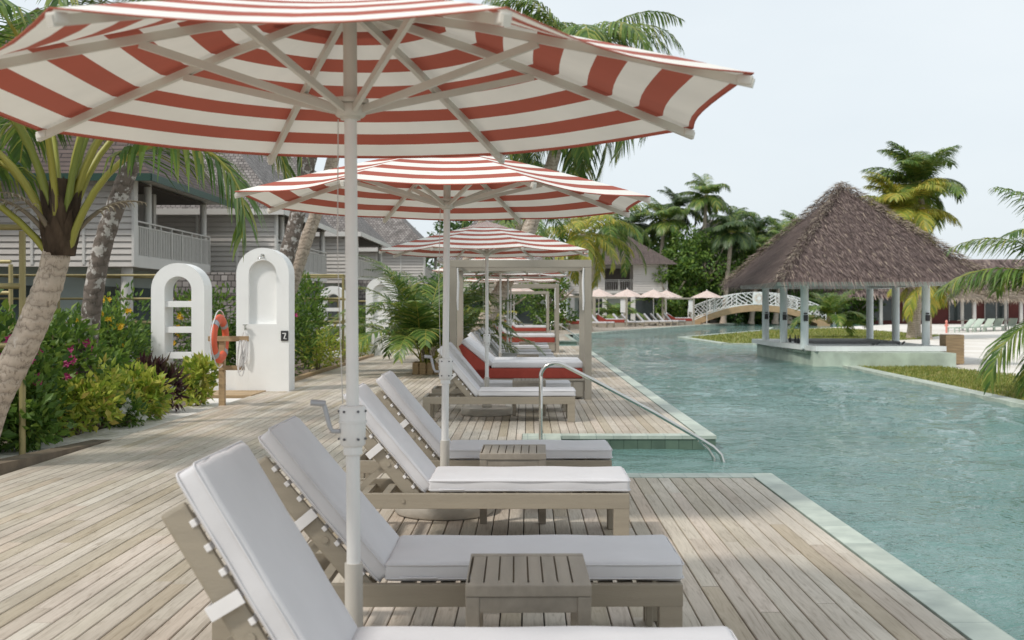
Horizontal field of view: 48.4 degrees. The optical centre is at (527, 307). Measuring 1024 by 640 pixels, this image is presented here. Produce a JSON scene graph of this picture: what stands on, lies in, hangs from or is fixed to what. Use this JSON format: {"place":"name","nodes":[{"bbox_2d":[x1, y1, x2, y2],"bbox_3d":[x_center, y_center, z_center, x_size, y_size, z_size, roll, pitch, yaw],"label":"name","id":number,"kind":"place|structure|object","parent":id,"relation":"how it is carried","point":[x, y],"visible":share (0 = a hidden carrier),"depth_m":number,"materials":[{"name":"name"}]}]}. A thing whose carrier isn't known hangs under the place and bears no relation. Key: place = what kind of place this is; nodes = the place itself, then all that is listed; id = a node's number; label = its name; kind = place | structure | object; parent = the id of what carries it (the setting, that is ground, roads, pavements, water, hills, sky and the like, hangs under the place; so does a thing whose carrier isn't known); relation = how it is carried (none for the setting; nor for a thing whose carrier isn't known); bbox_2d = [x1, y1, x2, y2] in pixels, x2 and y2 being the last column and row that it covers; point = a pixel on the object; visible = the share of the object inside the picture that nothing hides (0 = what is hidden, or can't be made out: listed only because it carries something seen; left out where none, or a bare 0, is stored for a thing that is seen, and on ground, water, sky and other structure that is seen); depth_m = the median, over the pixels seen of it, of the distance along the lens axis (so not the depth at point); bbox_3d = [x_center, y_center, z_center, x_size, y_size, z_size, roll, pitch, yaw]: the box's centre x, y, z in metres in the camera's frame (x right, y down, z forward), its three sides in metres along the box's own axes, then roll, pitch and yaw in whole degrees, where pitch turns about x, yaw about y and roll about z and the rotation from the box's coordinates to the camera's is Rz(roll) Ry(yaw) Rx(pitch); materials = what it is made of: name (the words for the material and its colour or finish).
{"place":"outdoors","nodes":[
{"label":"outdoors","id":0,"kind":"place"},
{"bbox_2d":[0,7,234,361],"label":"guest house","id":1,"kind":"structure","parent":0,"point":[140,244],"depth_m":31.40,"materials":[{"name":"grey wood"}]},
{"bbox_2d":[102,286,150,353],"bbox_3d":[-12.078,0.450,34.700,0.035,2.100,5.400,0,0,0],"label":"glass door","id":2,"kind":"structure","parent":1,"relation":"in","point":[146,293],"depth_m":35.26,"materials":[{"name":"glass"}]},
{"bbox_2d":[138,182,207,204],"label":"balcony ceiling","id":3,"kind":"structure","parent":1,"relation":"in","point":[163,197],"depth_m":35.80,"materials":[{"name":"wood"}]},
{"bbox_2d":[0,398,241,458],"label":"sand path","id":4,"kind":"structure","parent":0,"point":[113,433],"depth_m":14.23,"materials":[{"name":"white sand"}]},
{"bbox_2d":[1,344,345,449],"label":"garden ground","id":5,"kind":"structure","parent":0,"point":[306,370],"depth_m":28.49,"materials":[{"name":"soil"}]},
{"bbox_2d":[0,224,25,454],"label":"tube trellis","id":6,"kind":"object","parent":5,"relation":"on","point":[21,285],"visible":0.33,"depth_m":11.77,"materials":[{"name":"gold metal"}]},
{"bbox_2d":[0,370,71,451],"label":"shrub","id":7,"kind":"object","parent":5,"relation":"on","point":[37,423],"visible":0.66,"depth_m":11.99,"materials":[{"name":"green plant"}]},
{"bbox_2d":[0,289,75,447],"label":"shrub","id":8,"kind":"object","parent":5,"relation":"on","point":[7,320],"visible":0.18,"depth_m":12.44,"materials":[{"name":"green plant"}]},
{"bbox_2d":[3,363,79,445],"bbox_3d":[-5.705,1.000,12.684,1.296,1.218,1.623,0,0,-41],"label":"shrub","id":9,"kind":"object","parent":5,"relation":"on","point":[68,407],"visible":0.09,"depth_m":12.69,"materials":[{"name":"green plant"}]},
{"bbox_2d":[0,440,110,475],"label":"timber kerb","id":10,"kind":"structure","parent":5,"relation":"on","point":[13,463],"depth_m":11.14,"materials":[{"name":"brown wood"}]},
{"bbox_2d":[0,0,157,432],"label":"palm tree","id":11,"kind":"object","parent":5,"relation":"on","point":[99,258],"visible":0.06,"depth_m":14.10,"materials":[{"name":"grey plant"}]},
{"bbox_2d":[40,302,117,425],"bbox_3d":[-5.751,0.771,13.905,1.347,1.667,1.703,0,0,0],"label":"shrub","id":12,"kind":"object","parent":5,"relation":"on","point":[49,344],"visible":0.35,"depth_m":13.72,"materials":[{"name":"green plant"}]},
{"bbox_2d":[48,368,130,437],"bbox_3d":[-5.453,1.178,13.594,1.309,0.914,1.477,0,0,0],"label":"shrub","id":13,"kind":"object","parent":5,"relation":"on","point":[85,409],"visible":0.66,"depth_m":13.49,"materials":[{"name":"green plant"}]},
{"bbox_2d":[44,328,144,376],"bbox_3d":[-6.256,0.925,15.566,1.708,1.434,1.564,0,0,43],"label":"shrub","id":14,"kind":"object","parent":5,"relation":"on","point":[110,353],"visible":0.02,"depth_m":15.52,"materials":[{"name":"green plant"}]},
{"bbox_2d":[65,279,153,383],"bbox_3d":[-7.414,0.536,20.309,1.755,2.134,2.300,0,0,0],"label":"shrub","id":15,"kind":"object","parent":5,"relation":"on","point":[115,329],"visible":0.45,"depth_m":20.01,"materials":[{"name":"green plant"}]},
{"bbox_2d":[92,354,150,426],"bbox_3d":[-5.534,1.109,14.912,1.222,1.068,1.640,0,0,26],"label":"shrub","id":16,"kind":"object","parent":5,"relation":"on","point":[115,371],"visible":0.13,"depth_m":14.70,"materials":[{"name":"green plant"}]},
{"bbox_2d":[103,380,154,427],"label":"shrub","id":17,"kind":"object","parent":5,"relation":"on","point":[129,408],"visible":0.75,"depth_m":14.54,"materials":[{"name":"green plant"}]},
{"bbox_2d":[105,360,176,421],"bbox_3d":[-5.261,1.169,15.392,1.048,0.937,1.042,0,0,0],"label":"shrub","id":18,"kind":"object","parent":5,"relation":"on","point":[153,389],"visible":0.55,"depth_m":15.30,"materials":[{"name":"green plant"}]},
{"bbox_2d":[0,0,310,435],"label":"palm tree","id":19,"kind":"object","parent":5,"relation":"on","point":[61,223],"visible":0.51,"depth_m":10.49,"materials":[{"name":"green plant"}]},
{"bbox_2d":[128,350,191,413],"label":"shrub","id":20,"kind":"object","parent":5,"relation":"on","point":[162,364],"visible":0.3,"depth_m":16.50,"materials":[{"name":"purple plant"}]},
{"bbox_2d":[0,274,345,361],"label":"tube trellis","id":21,"kind":"object","parent":5,"relation":"on","point":[342,276],"visible":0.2,"depth_m":29.58,"materials":[{"name":"gold metal"}]},
{"bbox_2d":[149,279,235,368],"bbox_3d":[-6.354,0.508,22.328,2.082,2.294,1.667,0,0,-22],"label":"shrub","id":22,"kind":"object","parent":5,"relation":"on","point":[181,314],"visible":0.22,"depth_m":22.32,"materials":[{"name":"green plant"}]},
{"bbox_2d":[151,263,235,390],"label":"arched shelf wall","id":23,"kind":"structure","parent":5,"relation":"on","point":[163,303],"depth_m":20.30,"materials":[{"name":"white paint"}]},
{"bbox_2d":[170,351,219,407],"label":"shrub","id":24,"kind":"object","parent":5,"relation":"on","point":[200,381],"visible":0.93,"depth_m":17.45,"materials":[{"name":"green plant"}]},
{"bbox_2d":[173,272,235,369],"bbox_3d":[-7.600,0.375,28.100,2.000,2.450,1.200,0,0,0],"label":"garden screen","id":25,"kind":"object","parent":5,"relation":"on","point":[219,278],"visible":0.17,"depth_m":27.70,"materials":[{"name":"grey wood"}]},
{"bbox_2d":[295,290,325,375],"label":"shrub","id":26,"kind":"object","parent":5,"relation":"on","point":[298,314],"visible":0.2,"depth_m":25.50,"materials":[{"name":"green plant"}]},
{"bbox_2d":[293,158,338,297],"bbox_3d":[-3.759,-2.740,25.858,5.387,8.779,5.856,0,0,28],"label":"palm tree","id":27,"kind":"object","parent":5,"relation":"on","point":[308,234],"visible":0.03,"depth_m":25.88,"materials":[{"name":"grey plant"}]},
{"bbox_2d":[295,270,337,367],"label":"shrub","id":28,"kind":"object","parent":5,"relation":"on","point":[306,284],"visible":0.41,"depth_m":29.05,"materials":[{"name":"green plant"}]},
{"bbox_2d":[296,322,345,369],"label":"shrub","id":29,"kind":"object","parent":5,"relation":"on","point":[319,353],"visible":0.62,"depth_m":27.20,"materials":[{"name":"green plant"}]},
{"bbox_2d":[318,286,365,356],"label":"arched shelf wall","id":30,"kind":"structure","parent":5,"relation":"on","point":[334,289],"depth_m":35.50,"materials":[{"name":"white paint"}]},
{"bbox_2d":[279,0,451,264],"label":"palm tree","id":31,"kind":"object","parent":5,"relation":"on","point":[291,239],"visible":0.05,"depth_m":25.36,"materials":[{"name":"grey plant"}]},
{"bbox_2d":[156,150,336,333],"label":"guest house","id":32,"kind":"structure","parent":0,"point":[220,229],"depth_m":39.56,"materials":[{"name":"grey wood"}]},
{"bbox_2d":[262,155,390,336],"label":"guest house","id":33,"kind":"structure","parent":0,"point":[369,235],"depth_m":52.80,"materials":[{"name":"grey wood"}]},
{"bbox_2d":[358,217,442,314],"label":"guest house","id":34,"kind":"structure","parent":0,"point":[393,231],"depth_m":65.53,"materials":[{"name":"grey wood"}]},
{"bbox_2d":[437,220,554,323],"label":"guest house","id":35,"kind":"structure","parent":0,"point":[524,318],"depth_m":99.44,"materials":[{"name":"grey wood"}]},
{"bbox_2d":[0,0,1023,304],"label":"sky","id":36,"kind":"structure","parent":0,"point":[836,81],"materials":[{"name":"white"}]},
{"bbox_2d":[517,323,720,336],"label":"deck","id":37,"kind":"structure","parent":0,"point":[595,329],"depth_m":80.23,"materials":[{"name":"brown wood"}]},
{"bbox_2d":[509,277,578,329],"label":"broadleaf tree","id":38,"kind":"object","parent":37,"relation":"on","point":[538,299],"visible":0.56,"depth_m":75.46,"materials":[{"name":"green plant"}]},
{"bbox_2d":[544,207,638,331],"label":"palm tree","id":39,"kind":"object","parent":37,"relation":"on","point":[581,237],"visible":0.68,"depth_m":69.82,"materials":[{"name":"green plant"}]},
{"bbox_2d":[555,202,660,294],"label":"palm tree","id":40,"kind":"object","parent":37,"relation":"on","point":[621,235],"visible":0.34,"depth_m":73.93,"materials":[{"name":"green plant"}]},
{"bbox_2d":[592,297,626,326],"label":"daybed","id":41,"kind":"object","parent":37,"relation":"on","point":[619,322],"visible":0.82,"depth_m":86.60,"materials":[{"name":"beige wood"}]},
{"bbox_2d":[566,235,676,320],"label":"guest house","id":42,"kind":"structure","parent":37,"relation":"on","point":[637,279],"depth_m":104.10,"materials":[{"name":"white"}]},
{"bbox_2d":[605,269,629,290],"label":"balcony doors","id":43,"kind":"structure","parent":42,"relation":"in","point":[616,277],"depth_m":105.96,"materials":[{"name":"glass"}]},
{"bbox_2d":[596,298,646,324],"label":"young palm","id":44,"kind":"object","parent":37,"relation":"on","point":[611,309],"visible":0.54,"depth_m":96.70,"materials":[{"name":"green plant"}]},
{"bbox_2d":[635,197,689,253],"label":"palm tree","id":45,"kind":"object","parent":37,"relation":"on","point":[659,227],"visible":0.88,"depth_m":109.70,"materials":[{"name":"green plant"}]},
{"bbox_2d":[564,322,771,337],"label":"pool coping","id":46,"kind":"object","parent":37,"relation":"on","point":[640,330],"visible":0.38,"depth_m":79.76,"materials":[{"name":"beige stone"}]},
{"bbox_2d":[641,264,697,319],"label":"broadleaf tree","id":47,"kind":"object","parent":37,"relation":"on","point":[673,305],"visible":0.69,"depth_m":103.84,"materials":[{"name":"green plant"}]},
{"bbox_2d":[653,186,702,259],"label":"palm tree","id":48,"kind":"object","parent":37,"relation":"on","point":[682,201],"visible":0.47,"depth_m":115.63,"materials":[{"name":"green plant"}]},
{"bbox_2d":[661,247,708,317],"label":"broadleaf tree","id":49,"kind":"object","parent":37,"relation":"on","point":[684,262],"visible":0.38,"depth_m":105.45,"materials":[{"name":"green plant"}]},
{"bbox_2d":[678,173,730,292],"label":"palm tree","id":50,"kind":"object","parent":37,"relation":"on","point":[704,204],"visible":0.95,"depth_m":111.79,"materials":[{"name":"green plant"}]},
{"bbox_2d":[666,223,758,322],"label":"broadleaf tree","id":51,"kind":"object","parent":37,"relation":"on","point":[698,244],"visible":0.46,"depth_m":107.19,"materials":[{"name":"green plant"}]},
{"bbox_2d":[702,211,756,322],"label":"palm tree","id":52,"kind":"object","parent":37,"relation":"on","point":[729,238],"visible":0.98,"depth_m":105.68,"materials":[{"name":"green plant"}]},
{"bbox_2d":[699,279,759,324],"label":"broadleaf tree","id":53,"kind":"object","parent":37,"relation":"on","point":[733,318],"visible":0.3,"depth_m":107.16,"materials":[{"name":"green plant"}]},
{"bbox_2d":[709,202,760,248],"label":"palm tree","id":54,"kind":"object","parent":37,"relation":"on","point":[752,230],"visible":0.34,"depth_m":112.38,"materials":[{"name":"green plant"}]},
{"bbox_2d":[688,292,829,325],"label":"arched bridge","id":55,"kind":"structure","parent":37,"relation":"on","point":[756,305],"depth_m":100.30,"materials":[{"name":"white wood"}]},
{"bbox_2d":[559,323,1023,639],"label":"pool water","id":56,"kind":"structure","parent":0,"point":[926,482],"depth_m":13.19,"materials":[{"name":"teal liquid"}]},
{"bbox_2d":[757,344,955,366],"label":"pool bar base platform","id":57,"kind":"structure","parent":56,"relation":"in","point":[868,358],"depth_m":30.95,"materials":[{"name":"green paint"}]},
{"bbox_2d":[718,181,993,353],"bbox_3d":[9.851,-1.319,35.707,6.501,5.298,9.540,0,0,0],"label":"thatched pool bar","id":58,"kind":"object","parent":57,"relation":"on","point":[842,237],"visible":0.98,"depth_m":32.97,"materials":[{"name":"brown plant"}]},
{"bbox_2d":[788,338,899,343],"bbox_3d":[9.900,1.089,35.900,2.600,0.118,3.400,0,0,0],"label":"bar worktop","id":59,"kind":"object","parent":58,"relation":"on","point":[841,341],"visible":0.66,"depth_m":34.21,"materials":[{"name":"stone"}]},
{"bbox_2d":[691,327,1023,399],"bbox_3d":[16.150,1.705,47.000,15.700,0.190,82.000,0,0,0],"label":"lawn ground","id":60,"kind":"structure","parent":0,"point":[868,367],"depth_m":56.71,"materials":[{"name":"plant"}]},
{"bbox_2d":[789,289,865,336],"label":"young palm","id":61,"kind":"object","parent":60,"relation":"on","point":[828,306],"visible":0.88,"depth_m":60.72,"materials":[{"name":"green plant"}]},
{"bbox_2d":[861,171,962,337],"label":"palm tree","id":62,"kind":"object","parent":60,"relation":"on","point":[892,198],"visible":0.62,"depth_m":58.31,"materials":[{"name":"green plant"}]},
{"bbox_2d":[860,141,968,336],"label":"palm tree","id":63,"kind":"object","parent":60,"relation":"on","point":[916,170],"visible":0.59,"depth_m":60.56,"materials":[{"name":"green plant"}]},
{"bbox_2d":[933,186,1023,397],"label":"palm tree","id":64,"kind":"object","parent":60,"relation":"on","point":[1001,278],"visible":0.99,"depth_m":20.27,"materials":[{"name":"green plant"}]},
{"bbox_2d":[812,324,1023,374],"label":"beach sand","id":65,"kind":"structure","parent":0,"point":[977,343],"depth_m":54.40,"materials":[{"name":"white sand"}]},
{"bbox_2d":[817,259,1023,323],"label":"beach restaurant","id":66,"kind":"structure","parent":65,"relation":"on","point":[951,314],"depth_m":111.93,"materials":[{"name":"red"}]},
{"bbox_2d":[886,284,967,339],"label":"palm tree","id":67,"kind":"object","parent":65,"relation":"on","point":[910,303],"visible":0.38,"depth_m":57.57,"materials":[{"name":"green plant"}]},
{"bbox_2d":[939,334,963,363],"bbox_3d":[12.150,1.200,32.594,0.524,0.840,0.512,0,0,0],"label":"timber bin","id":68,"kind":"object","parent":65,"relation":"on","point":[953,343],"visible":0.58,"depth_m":32.34,"materials":[{"name":"wood"}]},
{"bbox_2d":[942,286,999,330],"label":"thatch parasol","id":69,"kind":"object","parent":65,"relation":"on","point":[976,295],"visible":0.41,"depth_m":77.82,"materials":[{"name":"beige wood"}]},
{"bbox_2d":[971,285,1023,330],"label":"thatch parasol","id":70,"kind":"object","parent":65,"relation":"on","point":[1019,296],"visible":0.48,"depth_m":79.24,"materials":[{"name":"beige wood"}]},
{"label":"ground","id":71,"kind":"structure","parent":0,"visible":0},
{"bbox_2d":[434,405,610,626],"bbox_3d":[-1.350,1.815,29.500,6.700,0.570,65.000,0,0,0],"label":"deck base","id":72,"kind":"object","parent":71,"relation":"on","point":[523,530],"visible":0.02,"depth_m":7.97,"materials":[{"name":"wood"}]},
{"bbox_2d":[0,335,966,639],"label":"deck","id":73,"kind":"structure","parent":72,"relation":"on","point":[90,549],"depth_m":7.48,"materials":[{"name":"beige wood"}]},
{"bbox_2d":[208,336,248,405],"bbox_3d":[-4.560,1.070,17.385,0.620,1.260,0.120,0,0,0],"label":"life ring stand","id":74,"kind":"object","parent":73,"relation":"on","point":[222,340],"visible":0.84,"depth_m":17.36,"materials":[{"name":"wood"}]},
{"bbox_2d":[210,310,228,367],"bbox_3d":[-4.660,0.480,17.220,0.103,0.886,0.886,0,0,2],"label":"life ring","id":75,"kind":"object","parent":74,"relation":"hanging from","point":[221,321],"visible":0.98,"depth_m":17.04,"materials":[{"name":"plastic"}]},
{"bbox_2d":[236,248,294,390],"bbox_3d":[-4.730,0.230,20.448,0.940,2.580,0.705,0,0,0],"label":"outdoor shower arch","id":76,"kind":"structure","parent":73,"relation":"on","point":[265,300],"depth_m":20.30,"materials":[{"name":"white paint"}]},
{"bbox_2d":[0,0,754,626],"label":"striped umbrella","id":77,"kind":"object","parent":73,"relation":"on","point":[348,80],"visible":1,"depth_m":4.50,"materials":[{"name":"fabric"}]},
{"bbox_2d":[366,277,397,355],"bbox_3d":[-4.580,0.360,35.648,0.940,2.580,0.705,0,0,0],"label":"outdoor shower arch","id":78,"kind":"structure","parent":73,"relation":"on","point":[375,284],"depth_m":35.50,"materials":[{"name":"white paint"}]},
{"bbox_2d":[329,276,518,356],"bbox_3d":[-2.676,0.328,31.206,5.293,2.348,4.889,0,0,0],"label":"young palm","id":79,"kind":"object","parent":73,"relation":"on","point":[381,322],"visible":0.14,"depth_m":31.11,"materials":[{"name":"green plant"}]},
{"bbox_2d":[412,361,438,374],"bbox_3d":[-2.245,1.365,25.600,0.640,0.270,0.660,0,0,0],"label":"timber planter","id":80,"kind":"object","parent":73,"relation":"on","point":[418,368],"visible":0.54,"depth_m":25.27,"materials":[{"name":"wood"}]},
{"bbox_2d":[311,255,545,364],"bbox_3d":[-2.086,0.136,25.991,5.277,2.681,4.833,0,0,0],"label":"young palm","id":81,"kind":"object","parent":80,"relation":"in","point":[419,325],"visible":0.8,"depth_m":25.14,"materials":[{"name":"green plant"}]},
{"bbox_2d":[234,156,650,519],"bbox_3d":[-0.599,0.129,8.338,2.843,2.738,2.843,0,0,-2],"label":"striped umbrella","id":82,"kind":"object","parent":73,"relation":"on","point":[446,190],"visible":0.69,"depth_m":8.32,"materials":[{"name":"fabric"}]},
{"bbox_2d":[212,416,683,639],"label":"sun lounger","id":83,"kind":"object","parent":73,"relation":"on","point":[314,471],"visible":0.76,"depth_m":4.86,"materials":[{"name":"white fabric"}]},
{"bbox_2d":[161,441,737,639],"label":"sun lounger","id":84,"kind":"object","parent":73,"relation":"on","point":[281,583],"visible":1,"depth_m":3.43,"materials":[{"name":"white fabric"}]},
{"bbox_2d":[316,383,630,535],"bbox_3d":[-0.348,1.007,7.461,2.003,0.984,0.674,0,0,0],"label":"sun lounger","id":85,"kind":"object","parent":73,"relation":"on","point":[427,484],"visible":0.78,"depth_m":7.17,"materials":[{"name":"white fabric"}]},
{"bbox_2d":[379,220,588,416],"bbox_3d":[-0.570,0.129,15.900,2.843,2.738,2.843,0,0,3],"label":"striped umbrella","id":86,"kind":"object","parent":73,"relation":"on","point":[486,240],"visible":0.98,"depth_m":15.57,"materials":[{"name":"fabric"}]},
{"bbox_2d":[360,371,612,477],"bbox_3d":[-0.348,1.007,8.998,2.003,0.984,0.674,0,0,0],"label":"sun lounger","id":87,"kind":"object","parent":73,"relation":"on","point":[408,412],"visible":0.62,"depth_m":8.72,"materials":[{"name":"white fabric"}]},
{"bbox_2d":[423,346,575,421],"bbox_3d":[-0.368,1.007,15.170,2.003,0.984,0.674,0,0,0],"label":"sun lounger","id":88,"kind":"object","parent":73,"relation":"on","point":[468,386],"visible":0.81,"depth_m":14.88,"materials":[{"name":"white fabric"}]},
{"bbox_2d":[432,257,566,356],"bbox_3d":[-0.585,0.129,24.389,2.843,2.738,2.843,0,0,0],"label":"striped umbrella","id":89,"kind":"object","parent":73,"relation":"on","point":[500,326],"visible":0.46,"depth_m":24.37,"materials":[{"name":"fabric"}]},
{"bbox_2d":[432,342,570,411],"bbox_3d":[-0.378,1.007,16.647,2.003,0.984,0.674,0,0,-1],"label":"sun lounger","id":90,"kind":"object","parent":73,"relation":"on","point":[466,365],"visible":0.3,"depth_m":16.36,"materials":[{"name":"white fabric"}]},
{"bbox_2d":[463,278,559,344],"bbox_3d":[-0.500,0.129,33.600,2.843,2.738,2.843,0,0,5],"label":"striped umbrella","id":91,"kind":"object","parent":73,"relation":"on","point":[526,280],"visible":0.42,"depth_m":33.58,"materials":[{"name":"fabric"}]},
{"bbox_2d":[480,444,545,523],"bbox_3d":[-0.100,1.256,8.130,0.460,0.487,0.540,0,0,0],"label":"side table","id":92,"kind":"object","parent":73,"relation":"on","point":[504,455],"visible":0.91,"depth_m":7.87,"materials":[{"name":"beige wood"}]},
{"bbox_2d":[463,273,567,351],"bbox_3d":[-0.492,0.129,28.112,2.843,2.738,2.843,0,-1,-8],"label":"striped umbrella","id":93,"kind":"object","parent":73,"relation":"on","point":[530,276],"visible":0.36,"depth_m":28.10,"materials":[{"name":"fabric"}]},
{"bbox_2d":[462,218,578,320],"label":"palm tree","id":94,"kind":"object","parent":73,"relation":"on","point":[518,226],"visible":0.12,"depth_m":57.93,"materials":[{"name":"green plant"}]},
{"bbox_2d":[450,260,591,398],"bbox_3d":[-0.115,0.364,19.517,2.310,2.269,2.067,0,0,0],"label":"daybed cabana","id":95,"kind":"object","parent":73,"relation":"on","point":[582,267],"visible":0.5,"depth_m":18.50,"materials":[{"name":"beige wood"}]},
{"bbox_2d":[459,336,582,378],"bbox_3d":[-0.111,0.844,19.510,2.038,0.647,1.820,0,0,0],"label":"daybed mattress","id":96,"kind":"object","parent":95,"relation":"on","point":[472,350],"visible":0.93,"depth_m":18.61,"materials":[{"name":"red fabric"}]},
{"bbox_2d":[489,284,558,352],"bbox_3d":[-0.115,0.364,38.517,2.310,2.269,2.067,0,0,0],"label":"daybed cabana","id":97,"kind":"object","parent":73,"relation":"on","point":[553,346],"visible":0.47,"depth_m":37.50,"materials":[{"name":"beige wood"}]},
{"bbox_2d":[495,326,554,341],"bbox_3d":[-0.111,0.844,38.510,2.038,0.647,1.820,0,0,0],"label":"daybed mattress","id":98,"kind":"object","parent":97,"relation":"on","point":[542,337],"visible":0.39,"depth_m":37.61,"materials":[{"name":"white fabric"}]},
{"bbox_2d":[465,553,591,626],"bbox_3d":[0.000,1.256,4.410,0.460,0.487,0.540,0,0,-1],"label":"side table","id":99,"kind":"object","parent":73,"relation":"on","point":[570,591],"visible":1,"depth_m":4.15,"materials":[{"name":"beige wood"}]},
{"bbox_2d":[471,0,684,331],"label":"palm tree","id":100,"kind":"object","parent":73,"relation":"on","point":[580,159],"visible":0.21,"depth_m":32.81,"materials":[{"name":"green plant"}]},
{"bbox_2d":[559,342,715,449],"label":"pool wall","id":101,"kind":"structure","parent":71,"relation":"on","point":[690,444],"depth_m":13.25,"materials":[{"name":"green tile"}]},
{"bbox_2d":[522,335,1015,639],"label":"pool coping","id":102,"kind":"object","parent":101,"relation":"on","point":[962,619],"visible":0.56,"depth_m":7.62,"materials":[{"name":"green stone"}]},
{"bbox_2d":[539,361,724,461],"bbox_3d":[1.113,1.265,12.204,2.046,1.372,0.108,0,0,0],"label":"pool handrail","id":103,"kind":"object","parent":102,"relation":"on","point":[703,442],"visible":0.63,"depth_m":12.18,"materials":[{"name":"silver metal"}]},
{"bbox_2d":[678,327,1023,408],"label":"lawn coping","id":104,"kind":"object","parent":71,"relation":"on","point":[1010,402],"visible":0.35,"depth_m":24.00,"materials":[{"name":"beige stone"}]},
{"bbox_2d":[836,289,885,323],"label":"broadleaf tree","id":105,"kind":"object","parent":71,"relation":"on","point":[853,304],"visible":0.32,"depth_m":110.66,"materials":[{"name":"green plant"}]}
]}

